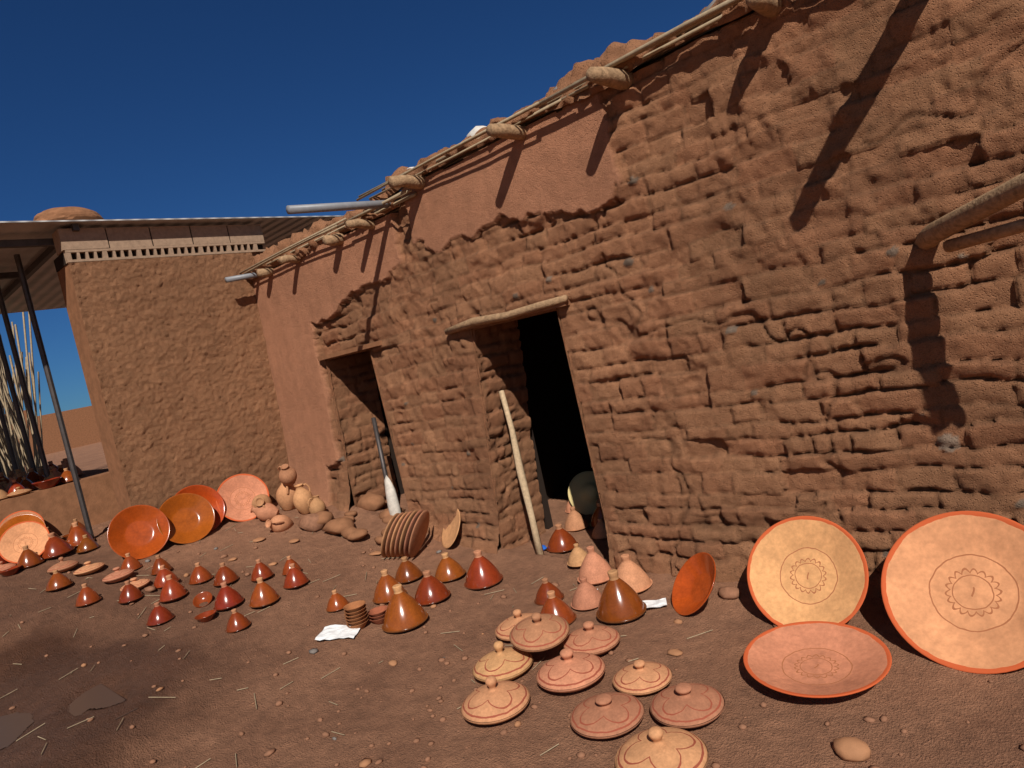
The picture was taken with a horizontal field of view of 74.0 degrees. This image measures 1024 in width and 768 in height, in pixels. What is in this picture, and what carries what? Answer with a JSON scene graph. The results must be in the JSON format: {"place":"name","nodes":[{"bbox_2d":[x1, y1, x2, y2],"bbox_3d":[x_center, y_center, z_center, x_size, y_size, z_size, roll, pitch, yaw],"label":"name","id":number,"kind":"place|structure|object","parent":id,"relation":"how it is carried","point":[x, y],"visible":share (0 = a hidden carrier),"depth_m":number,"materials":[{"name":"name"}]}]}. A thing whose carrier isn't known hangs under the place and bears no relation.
{"place":"outdoors","nodes":[
{"label":"outdoors","id":0,"kind":"place"},
{"bbox_2d":[0,0,712,415],"label":"sky","id":1,"kind":"structure","parent":0,"point":[114,109],"materials":[{"name":"blue"}]},
{"bbox_2d":[369,348,406,499],"bbox_3d":[-0.884,0.491,6.303,0.186,1.820,0.600,-9,5,43],"label":"door jamb","id":2,"kind":"structure","parent":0,"point":[379,386],"depth_m":6.13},
{"bbox_2d":[384,475,400,515],"bbox_3d":[-1.102,1.134,6.323,0.137,0.596,0.099,-9,5,43],"label":"sack","id":3,"kind":"object","parent":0,"point":[393,504],"depth_m":6.27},
{"bbox_2d":[0,442,1023,767],"bbox_3d":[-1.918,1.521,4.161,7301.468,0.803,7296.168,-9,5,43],"label":"ground","id":4,"kind":"structure","parent":0,"point":[198,714],"depth_m":3.72,"materials":[{"name":"soil"}]},
{"bbox_2d":[0,312,42,476],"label":"reed fence canes","id":5,"kind":"object","parent":4,"relation":"on","point":[11,419],"visible":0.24,"depth_m":11.13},
{"bbox_2d":[0,510,44,526],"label":"plate","id":6,"kind":"object","parent":4,"relation":"on","point":[14,514],"visible":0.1,"depth_m":6.73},
{"bbox_2d":[0,521,49,562],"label":"plate","id":7,"kind":"object","parent":4,"relation":"on","point":[33,536],"visible":0.88,"depth_m":6.21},
{"bbox_2d":[17,545,43,569],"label":"lid","id":8,"kind":"object","parent":4,"relation":"on","point":[28,558],"visible":0.94,"depth_m":6.01,"materials":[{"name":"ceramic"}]},
{"bbox_2d":[12,406,100,456],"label":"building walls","id":9,"kind":"structure","parent":4,"relation":"on","point":[81,426],"depth_m":47.32,"materials":[{"name":"brown"}]},
{"bbox_2d":[40,532,74,559],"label":"lid","id":10,"kind":"object","parent":4,"relation":"on","point":[55,546],"visible":0.95,"depth_m":6.22,"materials":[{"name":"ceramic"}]},
{"bbox_2d":[45,569,72,591],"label":"tagine lid","id":11,"kind":"object","parent":4,"relation":"on","point":[57,581],"visible":1,"depth_m":5.50,"materials":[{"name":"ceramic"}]},
{"bbox_2d":[0,469,118,534],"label":"adobe canopy bench","id":12,"kind":"object","parent":4,"relation":"on","point":[57,508],"visible":0.44,"depth_m":7.07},
{"bbox_2d":[32,476,61,489],"bbox_3d":[-4.822,1.040,7.061,0.272,0.088,0.272,-16,5,-44],"label":"bowl","id":13,"kind":"object","parent":12,"relation":"on","point":[47,484],"visible":0.99,"depth_m":6.99,"materials":[{"name":"ceramic"}]},
{"bbox_2d":[47,557,78,573],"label":"pot lid","id":14,"kind":"object","parent":4,"relation":"on","point":[61,565],"visible":0.98,"depth_m":5.83,"materials":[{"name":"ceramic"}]},
{"bbox_2d":[0,684,136,748],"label":"puddle water","id":15,"kind":"structure","parent":4,"relation":"on","point":[13,726],"depth_m":3.90,"materials":[{"name":"brown liquid"}]},
{"bbox_2d":[67,522,94,547],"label":"lid","id":16,"kind":"object","parent":4,"relation":"on","point":[75,535],"visible":0.73,"depth_m":6.47,"materials":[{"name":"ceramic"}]},
{"bbox_2d":[76,534,99,552],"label":"lid","id":17,"kind":"object","parent":4,"relation":"on","point":[86,544],"visible":1,"depth_m":6.31,"materials":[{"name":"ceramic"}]},
{"bbox_2d":[75,583,101,606],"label":"tagine lid","id":18,"kind":"object","parent":4,"relation":"on","point":[87,596],"visible":1,"depth_m":5.17,"materials":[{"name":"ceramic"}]},
{"bbox_2d":[73,561,104,575],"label":"pot lid","id":19,"kind":"object","parent":4,"relation":"on","point":[88,568],"visible":1,"depth_m":5.76,"materials":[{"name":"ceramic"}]},
{"bbox_2d":[102,567,134,582],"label":"pot lid","id":20,"kind":"object","parent":4,"relation":"on","point":[117,575],"visible":1,"depth_m":5.53,"materials":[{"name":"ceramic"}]},
{"bbox_2d":[118,580,143,603],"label":"tagine lid","id":21,"kind":"object","parent":4,"relation":"on","point":[130,593],"visible":1,"depth_m":5.16,"materials":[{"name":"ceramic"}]},
{"bbox_2d":[120,553,142,570],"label":"tagine lid","id":22,"kind":"object","parent":4,"relation":"on","point":[130,562],"visible":0.84,"depth_m":5.79,"materials":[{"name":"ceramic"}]},
{"bbox_2d":[107,505,169,558],"bbox_3d":[-3.357,1.341,6.124,0.496,0.496,0.092,-29,-9,-37],"label":"plate","id":23,"kind":"object","parent":4,"relation":"on","point":[134,532],"visible":1,"depth_m":6.13,"materials":[{"name":"orange ceramic"}]},
{"bbox_2d":[33,207,265,511],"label":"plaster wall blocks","id":24,"kind":"structure","parent":4,"relation":"on","point":[95,244],"depth_m":6.40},
{"bbox_2d":[146,602,174,625],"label":"tagine lid","id":25,"kind":"object","parent":4,"relation":"on","point":[159,614],"visible":1,"depth_m":4.88,"materials":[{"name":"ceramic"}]},
{"bbox_2d":[151,555,172,574],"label":"tagine lid","id":26,"kind":"object","parent":4,"relation":"on","point":[159,561],"visible":0.77,"depth_m":5.67,"materials":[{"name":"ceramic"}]},
{"bbox_2d":[154,565,179,588],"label":"tagine lid","id":27,"kind":"object","parent":4,"relation":"on","point":[160,579],"visible":0.84,"depth_m":5.39,"materials":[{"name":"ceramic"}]},
{"bbox_2d":[0,215,343,537],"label":"canopy sheet poles","id":28,"kind":"object","parent":4,"relation":"on","point":[29,282],"visible":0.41,"depth_m":7.13,"materials":[{"name":"metal"}]},
{"bbox_2d":[159,574,187,602],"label":"tagine lid","id":29,"kind":"object","parent":4,"relation":"on","point":[172,590],"visible":1,"depth_m":5.16,"materials":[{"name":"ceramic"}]},
{"bbox_2d":[69,252,288,519],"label":"wall","id":30,"kind":"structure","parent":4,"relation":"on","point":[178,347],"depth_m":6.67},
{"bbox_2d":[156,493,214,543],"bbox_3d":[-3.059,1.272,6.380,0.496,0.496,0.092,11,-35,-24],"label":"plate","id":31,"kind":"object","parent":4,"relation":"on","point":[190,517],"visible":0.98,"depth_m":6.41,"materials":[{"name":"orange ceramic"}]},
{"bbox_2d":[176,485,224,531],"bbox_3d":[-3.034,1.222,6.550,0.496,0.496,0.092,-8,-21,-38],"label":"plate","id":32,"kind":"object","parent":4,"relation":"on","point":[212,496],"visible":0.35,"depth_m":6.64,"materials":[{"name":"orange ceramic"}]},
{"bbox_2d":[188,562,212,584],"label":"tagine lid","id":33,"kind":"object","parent":4,"relation":"on","point":[200,574],"visible":1,"depth_m":5.42,"materials":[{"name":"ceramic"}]},
{"bbox_2d":[193,591,211,606],"bbox_3d":[-2.314,1.626,5.097,0.138,0.041,0.138,-10,39,-11],"label":"bowl","id":34,"kind":"object","parent":4,"relation":"on","point":[201,597],"visible":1,"depth_m":5.12,"materials":[{"name":"ceramic"}]},
{"bbox_2d":[194,610,215,622],"bbox_3d":[-2.186,1.670,4.861,0.148,0.049,0.148,-10,5,38],"label":"bowl","id":35,"kind":"object","parent":4,"relation":"on","point":[206,616],"visible":1,"depth_m":4.87,"materials":[{"name":"ceramic"}]},
{"bbox_2d":[213,562,238,585],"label":"tagine lid","id":36,"kind":"object","parent":4,"relation":"on","point":[228,575],"visible":0.95,"depth_m":5.34,"materials":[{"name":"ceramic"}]},
{"bbox_2d":[213,581,243,610],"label":"tagine lid","id":37,"kind":"object","parent":4,"relation":"on","point":[228,597],"visible":1,"depth_m":4.97,"materials":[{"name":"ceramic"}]},
{"bbox_2d":[225,608,250,632],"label":"tagine lid","id":38,"kind":"object","parent":4,"relation":"on","point":[237,621],"visible":1,"depth_m":4.64,"materials":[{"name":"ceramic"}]},
{"bbox_2d":[216,474,268,521],"bbox_3d":[-2.692,1.142,6.800,0.498,0.498,0.059,-6,-25,-27],"label":"plate","id":39,"kind":"object","parent":4,"relation":"on","point":[238,493],"visible":0.89,"depth_m":6.81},
{"bbox_2d":[250,559,273,581],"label":"tagine lid","id":40,"kind":"object","parent":4,"relation":"on","point":[263,570],"visible":0.92,"depth_m":5.35,"materials":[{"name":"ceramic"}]},
{"bbox_2d":[249,577,279,607],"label":"tagine lid","id":41,"kind":"object","parent":4,"relation":"on","point":[264,594],"visible":1,"depth_m":4.92,"materials":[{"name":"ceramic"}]},
{"bbox_2d":[250,503,278,520],"bbox_3d":[-2.411,1.242,6.644,0.254,0.191,0.180,13,-20,-3],"label":"jug","id":42,"kind":"object","parent":4,"relation":"on","point":[269,511],"visible":0.84,"depth_m":6.58,"materials":[{"name":"ceramic"}]},
{"bbox_2d":[252,494,271,507],"bbox_3d":[-2.459,1.181,6.690,0.187,0.198,0.265,-45,-4,-19],"label":"clay pot","id":43,"kind":"object","parent":42,"relation":"on","point":[259,500],"visible":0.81,"depth_m":6.62,"materials":[{"name":"ceramic"}]},
{"bbox_2d":[265,515,292,531],"bbox_3d":[-2.190,1.318,6.409,0.183,0.173,0.256,-19,-21,28],"label":"jug","id":44,"kind":"object","parent":4,"relation":"on","point":[279,523],"visible":0.96,"depth_m":6.35,"materials":[{"name":"ceramic"}]},
{"bbox_2d":[276,482,295,510],"bbox_3d":[-2.273,1.117,6.877,0.216,0.312,0.229,-9,6,-24],"label":"jug","id":45,"kind":"object","parent":4,"relation":"on","point":[284,495],"visible":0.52,"depth_m":6.80,"materials":[{"name":"ceramic"}]},
{"bbox_2d":[277,464,296,485],"bbox_3d":[-2.240,0.904,6.773,0.183,0.224,0.173,7,36,19],"label":"jug","id":46,"kind":"object","parent":45,"relation":"on","point":[287,476],"visible":1,"depth_m":6.72,"materials":[{"name":"ceramic"}]},
{"bbox_2d":[283,563,308,588],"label":"tagine lid","id":47,"kind":"object","parent":4,"relation":"on","point":[295,577],"visible":1,"depth_m":5.19,"materials":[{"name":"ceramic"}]},
{"bbox_2d":[293,483,312,514],"bbox_3d":[-2.069,1.138,6.744,0.194,0.297,0.206,-5,13,43],"label":"jug","id":48,"kind":"object","parent":4,"relation":"on","point":[302,495],"visible":0.91,"depth_m":6.68,"materials":[{"name":"ceramic"}]},
{"bbox_2d":[307,495,325,513],"bbox_3d":[-1.903,1.198,6.628,0.168,0.211,0.158,-8,0,-35],"label":"jug","id":49,"kind":"object","parent":4,"relation":"on","point":[317,503],"visible":0.78,"depth_m":6.58,"materials":[{"name":"ceramic"}]},
{"bbox_2d":[326,589,349,611],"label":"tagine lid","id":50,"kind":"object","parent":4,"relation":"on","point":[337,602],"visible":0.96,"depth_m":4.78,"materials":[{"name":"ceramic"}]},
{"bbox_2d":[343,600,368,629],"bbox_3d":[-1.023,1.535,4.481,0.152,0.162,0.152,-12,3,-15],"label":"bowl stack","id":51,"kind":"object","parent":4,"relation":"on","point":[356,615],"visible":0.98,"depth_m":4.44,"materials":[{"name":"ceramic"}]},
{"bbox_2d":[315,493,405,543],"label":"rocks","id":52,"kind":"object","parent":4,"relation":"on","point":[344,527],"depth_m":6.30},
{"bbox_2d":[325,351,398,506],"bbox_3d":[-1.501,0.586,6.895,0.102,1.820,0.600,-9,5,43],"label":"door jamb","id":53,"kind":"structure","parent":4,"relation":"on","point":[355,390],"depth_m":6.86,"materials":[{"name":"brick"}]},
{"bbox_2d":[368,605,386,624],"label":"bowl stack","id":54,"kind":"object","parent":4,"relation":"on","point":[376,615],"visible":0.87,"depth_m":4.50,"materials":[{"name":"ceramic"}]},
{"bbox_2d":[371,417,387,479],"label":"pole","id":55,"kind":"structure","parent":4,"relation":"on","point":[379,447],"depth_m":6.50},
{"bbox_2d":[372,569,406,603],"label":"tagine lid","id":56,"kind":"object","parent":4,"relation":"on","point":[383,592],"visible":0.83,"depth_m":4.81,"materials":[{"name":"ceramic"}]},
{"bbox_2d":[381,513,399,557],"bbox_3d":[-0.987,1.249,5.610,0.021,0.375,0.375,14,48,13],"label":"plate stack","id":57,"kind":"object","parent":4,"relation":"on","point":[385,534],"visible":0.27,"depth_m":5.48,"materials":[{"name":"ceramic"}]},
{"bbox_2d":[385,512,403,557],"bbox_3d":[-0.947,1.244,5.598,0.020,0.379,0.379,14,-5,13],"label":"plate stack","id":58,"kind":"object","parent":4,"relation":"on","point":[388,540],"visible":0.28,"depth_m":5.47,"materials":[{"name":"ceramic"}]},
{"bbox_2d":[390,512,408,557],"bbox_3d":[-0.907,1.239,5.587,0.020,0.383,0.383,14,-5,13],"label":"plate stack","id":59,"kind":"object","parent":4,"relation":"on","point":[394,535],"visible":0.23,"depth_m":5.45,"materials":[{"name":"ceramic"}]},
{"bbox_2d":[394,511,412,556],"bbox_3d":[-0.868,1.232,5.576,0.021,0.387,0.387,14,34,13],"label":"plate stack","id":60,"kind":"object","parent":4,"relation":"on","point":[397,540],"visible":0.27,"depth_m":5.44,"materials":[{"name":"ceramic"}]},
{"bbox_2d":[382,584,427,632],"bbox_3d":[-0.719,1.442,4.424,0.308,0.277,0.308,-12,3,14],"label":"tagine lid","id":61,"kind":"object","parent":4,"relation":"on","point":[405,612],"visible":1,"depth_m":4.34,"materials":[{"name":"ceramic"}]},
{"bbox_2d":[399,510,417,556],"bbox_3d":[-0.829,1.224,5.565,0.022,0.391,0.391,14,23,13],"label":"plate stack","id":62,"kind":"object","parent":4,"relation":"on","point":[403,535],"visible":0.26,"depth_m":5.43,"materials":[{"name":"ceramic"}]},
{"bbox_2d":[395,556,422,583],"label":"tagine lid","id":63,"kind":"object","parent":4,"relation":"on","point":[407,571],"visible":0.95,"depth_m":5.12,"materials":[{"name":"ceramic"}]},
{"bbox_2d":[404,510,422,556],"bbox_3d":[-0.788,1.223,5.554,0.022,0.395,0.395,14,19,13],"label":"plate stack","id":64,"kind":"object","parent":4,"relation":"on","point":[410,530],"visible":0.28,"depth_m":5.42,"materials":[{"name":"ceramic"}]},
{"bbox_2d":[408,510,429,557],"bbox_3d":[-0.748,1.222,5.543,0.022,0.399,0.399,14,33,13],"label":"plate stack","id":65,"kind":"object","parent":4,"relation":"on","point":[419,533],"visible":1,"depth_m":5.49,"materials":[{"name":"ceramic"}]},
{"bbox_2d":[415,570,450,605],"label":"tagine lid","id":66,"kind":"object","parent":4,"relation":"on","point":[431,590],"visible":0.94,"depth_m":4.70,"materials":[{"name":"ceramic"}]},
{"bbox_2d":[435,552,465,582],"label":"tagine lid","id":67,"kind":"object","parent":4,"relation":"on","point":[448,569],"visible":0.92,"depth_m":5.05,"materials":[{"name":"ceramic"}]},
{"bbox_2d":[441,509,459,548],"bbox_3d":[-0.502,1.197,5.640,0.018,0.339,0.339,20,14,-24],"label":"broken plate","id":68,"kind":"object","parent":4,"relation":"on","point":[449,534],"visible":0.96,"depth_m":5.62,"materials":[{"name":"ceramic"}]},
{"bbox_2d":[317,299,592,528],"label":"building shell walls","id":69,"kind":"structure","parent":4,"relation":"on","point":[560,447],"depth_m":6.78,"materials":[{"name":"brown"}]},
{"bbox_2d":[225,0,1023,282],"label":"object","id":70,"kind":"object","parent":69,"relation":"attached to","point":[933,234],"visible":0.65,"depth_m":3.87,"materials":[{"name":"brown wood"}]},
{"bbox_2d":[247,190,400,279],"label":"roof edge","id":71,"kind":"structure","parent":70,"relation":"on","point":[315,227],"depth_m":6.43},
{"bbox_2d":[385,0,753,195],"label":"roof edge","id":72,"kind":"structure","parent":70,"relation":"on","point":[613,51],"depth_m":4.13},
{"bbox_2d":[464,550,502,589],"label":"tagine lid","id":73,"kind":"object","parent":4,"relation":"on","point":[483,572],"visible":1,"depth_m":4.85,"materials":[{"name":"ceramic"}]},
{"bbox_2d":[315,545,666,640],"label":"litter","id":74,"kind":"object","parent":4,"relation":"on","point":[330,632],"visible":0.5,"depth_m":4.38,"materials":[{"name":"white"}]},
{"bbox_2d":[461,676,529,724],"bbox_3d":[-0.086,1.474,3.228,0.338,0.177,0.338,-10,4,19],"label":"pot lid","id":75,"kind":"object","parent":4,"relation":"on","point":[491,700],"visible":1,"depth_m":3.16,"materials":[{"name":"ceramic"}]},
{"bbox_2d":[472,641,532,681],"bbox_3d":[-0.057,1.455,3.614,0.331,0.181,0.331,-13,3,-19],"label":"pot lid","id":76,"kind":"object","parent":4,"relation":"on","point":[500,662],"visible":0.94,"depth_m":3.54,"materials":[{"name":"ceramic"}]},
{"bbox_2d":[471,320,545,548],"bbox_3d":[-0.013,0.460,5.490,0.194,1.918,0.603,-9,5,43],"label":"door jamb","id":77,"kind":"structure","parent":4,"relation":"on","point":[499,353],"depth_m":5.47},
{"bbox_2d":[0,508,1023,767],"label":"pebbles","id":78,"kind":"object","parent":4,"relation":"on","point":[852,750],"visible":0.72,"depth_m":3.62,"materials":[{"name":"stone"}]},
{"bbox_2d":[495,609,532,640],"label":"lid","id":79,"kind":"object","parent":4,"relation":"on","point":[504,628],"visible":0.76,"depth_m":3.99,"materials":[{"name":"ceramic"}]},
{"bbox_2d":[499,390,543,554],"bbox_3d":[0.072,0.698,5.234,0.064,1.319,0.326,-13,4,-6],"label":"leaning stick","id":80,"kind":"object","parent":4,"relation":"on","point":[520,471],"visible":0.81,"depth_m":5.21,"materials":[{"name":"beige wood"}]},
{"bbox_2d":[509,612,569,651],"bbox_3d":[0.141,1.304,3.655,0.330,0.159,0.330,-16,13,-18],"label":"pot lid","id":81,"kind":"object","parent":4,"relation":"on","point":[536,632],"visible":1,"depth_m":3.60,"materials":[{"name":"ceramic"}]},
{"bbox_2d":[534,577,563,605],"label":"tagine lid","id":82,"kind":"object","parent":4,"relation":"on","point":[546,586],"visible":0.84,"depth_m":4.36,"materials":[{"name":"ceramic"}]},
{"bbox_2d":[540,590,576,624],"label":"tagine lid","id":83,"kind":"object","parent":4,"relation":"on","point":[554,604],"visible":0.76,"depth_m":4.00,"materials":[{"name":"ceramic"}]},
{"bbox_2d":[546,523,578,552],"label":"tagine","id":84,"kind":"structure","parent":4,"relation":"on","point":[561,540],"depth_m":5.26,"materials":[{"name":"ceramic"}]},
{"bbox_2d":[536,648,605,692],"bbox_3d":[0.280,1.376,3.323,0.346,0.167,0.346,-13,3,-1],"label":"pot lid","id":85,"kind":"object","parent":4,"relation":"on","point":[566,669],"visible":1,"depth_m":3.25,"materials":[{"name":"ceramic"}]},
{"bbox_2d":[564,506,588,531],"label":"tagine lid","id":86,"kind":"object","parent":4,"relation":"on","point":[576,521],"visible":0.99,"depth_m":5.70,"materials":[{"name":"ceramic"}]},
{"bbox_2d":[567,543,586,566],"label":"tagine lid","id":87,"kind":"object","parent":4,"relation":"on","point":[578,554],"visible":0.79,"depth_m":4.75,"materials":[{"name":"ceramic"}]},
{"bbox_2d":[556,308,604,519],"bbox_3d":[0.697,0.350,4.810,0.155,1.918,0.603,-9,5,43],"label":"door jamb","id":88,"kind":"structure","parent":4,"relation":"on","point":[577,397],"depth_m":4.63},
{"bbox_2d":[568,471,598,514],"bbox_3d":[0.703,0.963,6.056,0.400,0.400,0.108,-54,-9,-15],"label":"platter","id":89,"kind":"object","parent":4,"relation":"on","point":[583,495],"visible":0.74,"depth_m":6.06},
{"bbox_2d":[571,576,600,610],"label":"tagine lid","id":90,"kind":"object","parent":4,"relation":"on","point":[587,596],"visible":0.94,"depth_m":4.15,"materials":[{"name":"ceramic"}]},
{"bbox_2d":[563,621,619,655],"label":"pot lid","id":91,"kind":"object","parent":4,"relation":"on","point":[590,637],"visible":0.93,"depth_m":3.57,"materials":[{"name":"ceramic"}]},
{"bbox_2d":[577,546,611,584],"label":"tagine lid","id":92,"kind":"object","parent":4,"relation":"on","point":[595,567],"visible":0.86,"depth_m":4.47,"materials":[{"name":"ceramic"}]},
{"bbox_2d":[590,501,604,526],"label":"tagine lid","id":93,"kind":"object","parent":4,"relation":"on","point":[597,513],"visible":0.49,"depth_m":5.69,"materials":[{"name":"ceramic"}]},
{"bbox_2d":[591,518,606,538],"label":"tagine lid","id":94,"kind":"object","parent":4,"relation":"on","point":[599,531],"visible":0.77,"depth_m":5.39,"materials":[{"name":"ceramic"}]},
{"bbox_2d":[570,692,644,738],"bbox_3d":[0.406,1.409,2.939,0.327,0.128,0.327,-11,4,15],"label":"pot lid","id":95,"kind":"object","parent":4,"relation":"on","point":[602,715],"visible":1,"depth_m":2.88,"materials":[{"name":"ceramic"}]},
{"bbox_2d":[596,569,646,623],"bbox_3d":[0.611,1.214,3.941,0.298,0.275,0.298,-17,6,-43],"label":"tagine lid","id":96,"kind":"object","parent":4,"relation":"on","point":[620,601],"visible":1,"depth_m":3.86,"materials":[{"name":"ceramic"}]},
{"bbox_2d":[617,554,652,592],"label":"tagine lid","id":97,"kind":"object","parent":4,"relation":"on","point":[634,576],"visible":0.77,"depth_m":4.21,"materials":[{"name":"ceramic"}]},
{"bbox_2d":[252,0,1023,597],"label":"front wall","id":98,"kind":"structure","parent":4,"relation":"on","point":[770,314],"depth_m":3.76,"materials":[{"name":"brick"}]},
{"bbox_2d":[444,295,567,334],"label":"door lintels","id":99,"kind":"object","parent":98,"relation":"attached to","point":[488,319],"depth_m":4.83,"materials":[{"name":"brown wood"}]},
{"bbox_2d":[612,659,671,695],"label":"pot lid","id":100,"kind":"object","parent":4,"relation":"on","point":[640,676],"visible":1,"depth_m":3.13,"materials":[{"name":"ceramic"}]},
{"bbox_2d":[615,726,708,767],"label":"pot lid","id":101,"kind":"object","parent":4,"relation":"on","point":[661,747],"visible":1,"depth_m":2.57,"materials":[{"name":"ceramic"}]},
{"bbox_2d":[650,682,724,728],"bbox_3d":[0.740,1.343,2.891,0.315,0.136,0.315,-12,4,9],"label":"pot lid","id":102,"kind":"object","parent":4,"relation":"on","point":[688,705],"visible":1,"depth_m":2.84,"materials":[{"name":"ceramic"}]},
{"bbox_2d":[672,552,715,615],"bbox_3d":[1.051,1.141,3.847,0.377,0.070,0.377,-53,13,32],"label":"plate","id":103,"kind":"object","parent":4,"relation":"on","point":[693,585],"visible":1,"depth_m":3.90,"materials":[{"name":"orange ceramic"}]},
{"bbox_2d":[747,516,868,625],"bbox_3d":[1.507,0.975,3.478,0.598,0.598,0.071,1,-24,44],"label":"plate","id":104,"kind":"object","parent":4,"relation":"on","point":[805,568],"visible":0.94,"depth_m":3.49,"materials":[{"name":"ceramic"}]},
{"bbox_2d":[743,621,891,697],"bbox_3d":[1.325,1.214,2.969,0.598,0.064,0.598,-17,8,-35],"label":"plate","id":105,"kind":"object","parent":4,"relation":"on","point":[815,659],"visible":1,"depth_m":2.99,"materials":[{"name":"ceramic"}]},
{"bbox_2d":[881,511,1023,673],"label":"plate","id":106,"kind":"object","parent":4,"relation":"on","point":[952,588],"visible":1,"depth_m":2.97,"materials":[{"name":"ceramic"}]},
{"bbox_3d":[-4.528,1.517,6.449,0.230,0.190,0.229,-15,4,-44],"label":"canopy pot","id":107,"kind":"object","parent":4,"relation":"on","visible":0},
{"bbox_2d":[0,514,45,537],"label":"plate","id":108,"kind":"object","parent":107,"relation":"on","point":[7,524],"visible":0.19,"depth_m":6.47,"materials":[{"name":"orange ceramic"}]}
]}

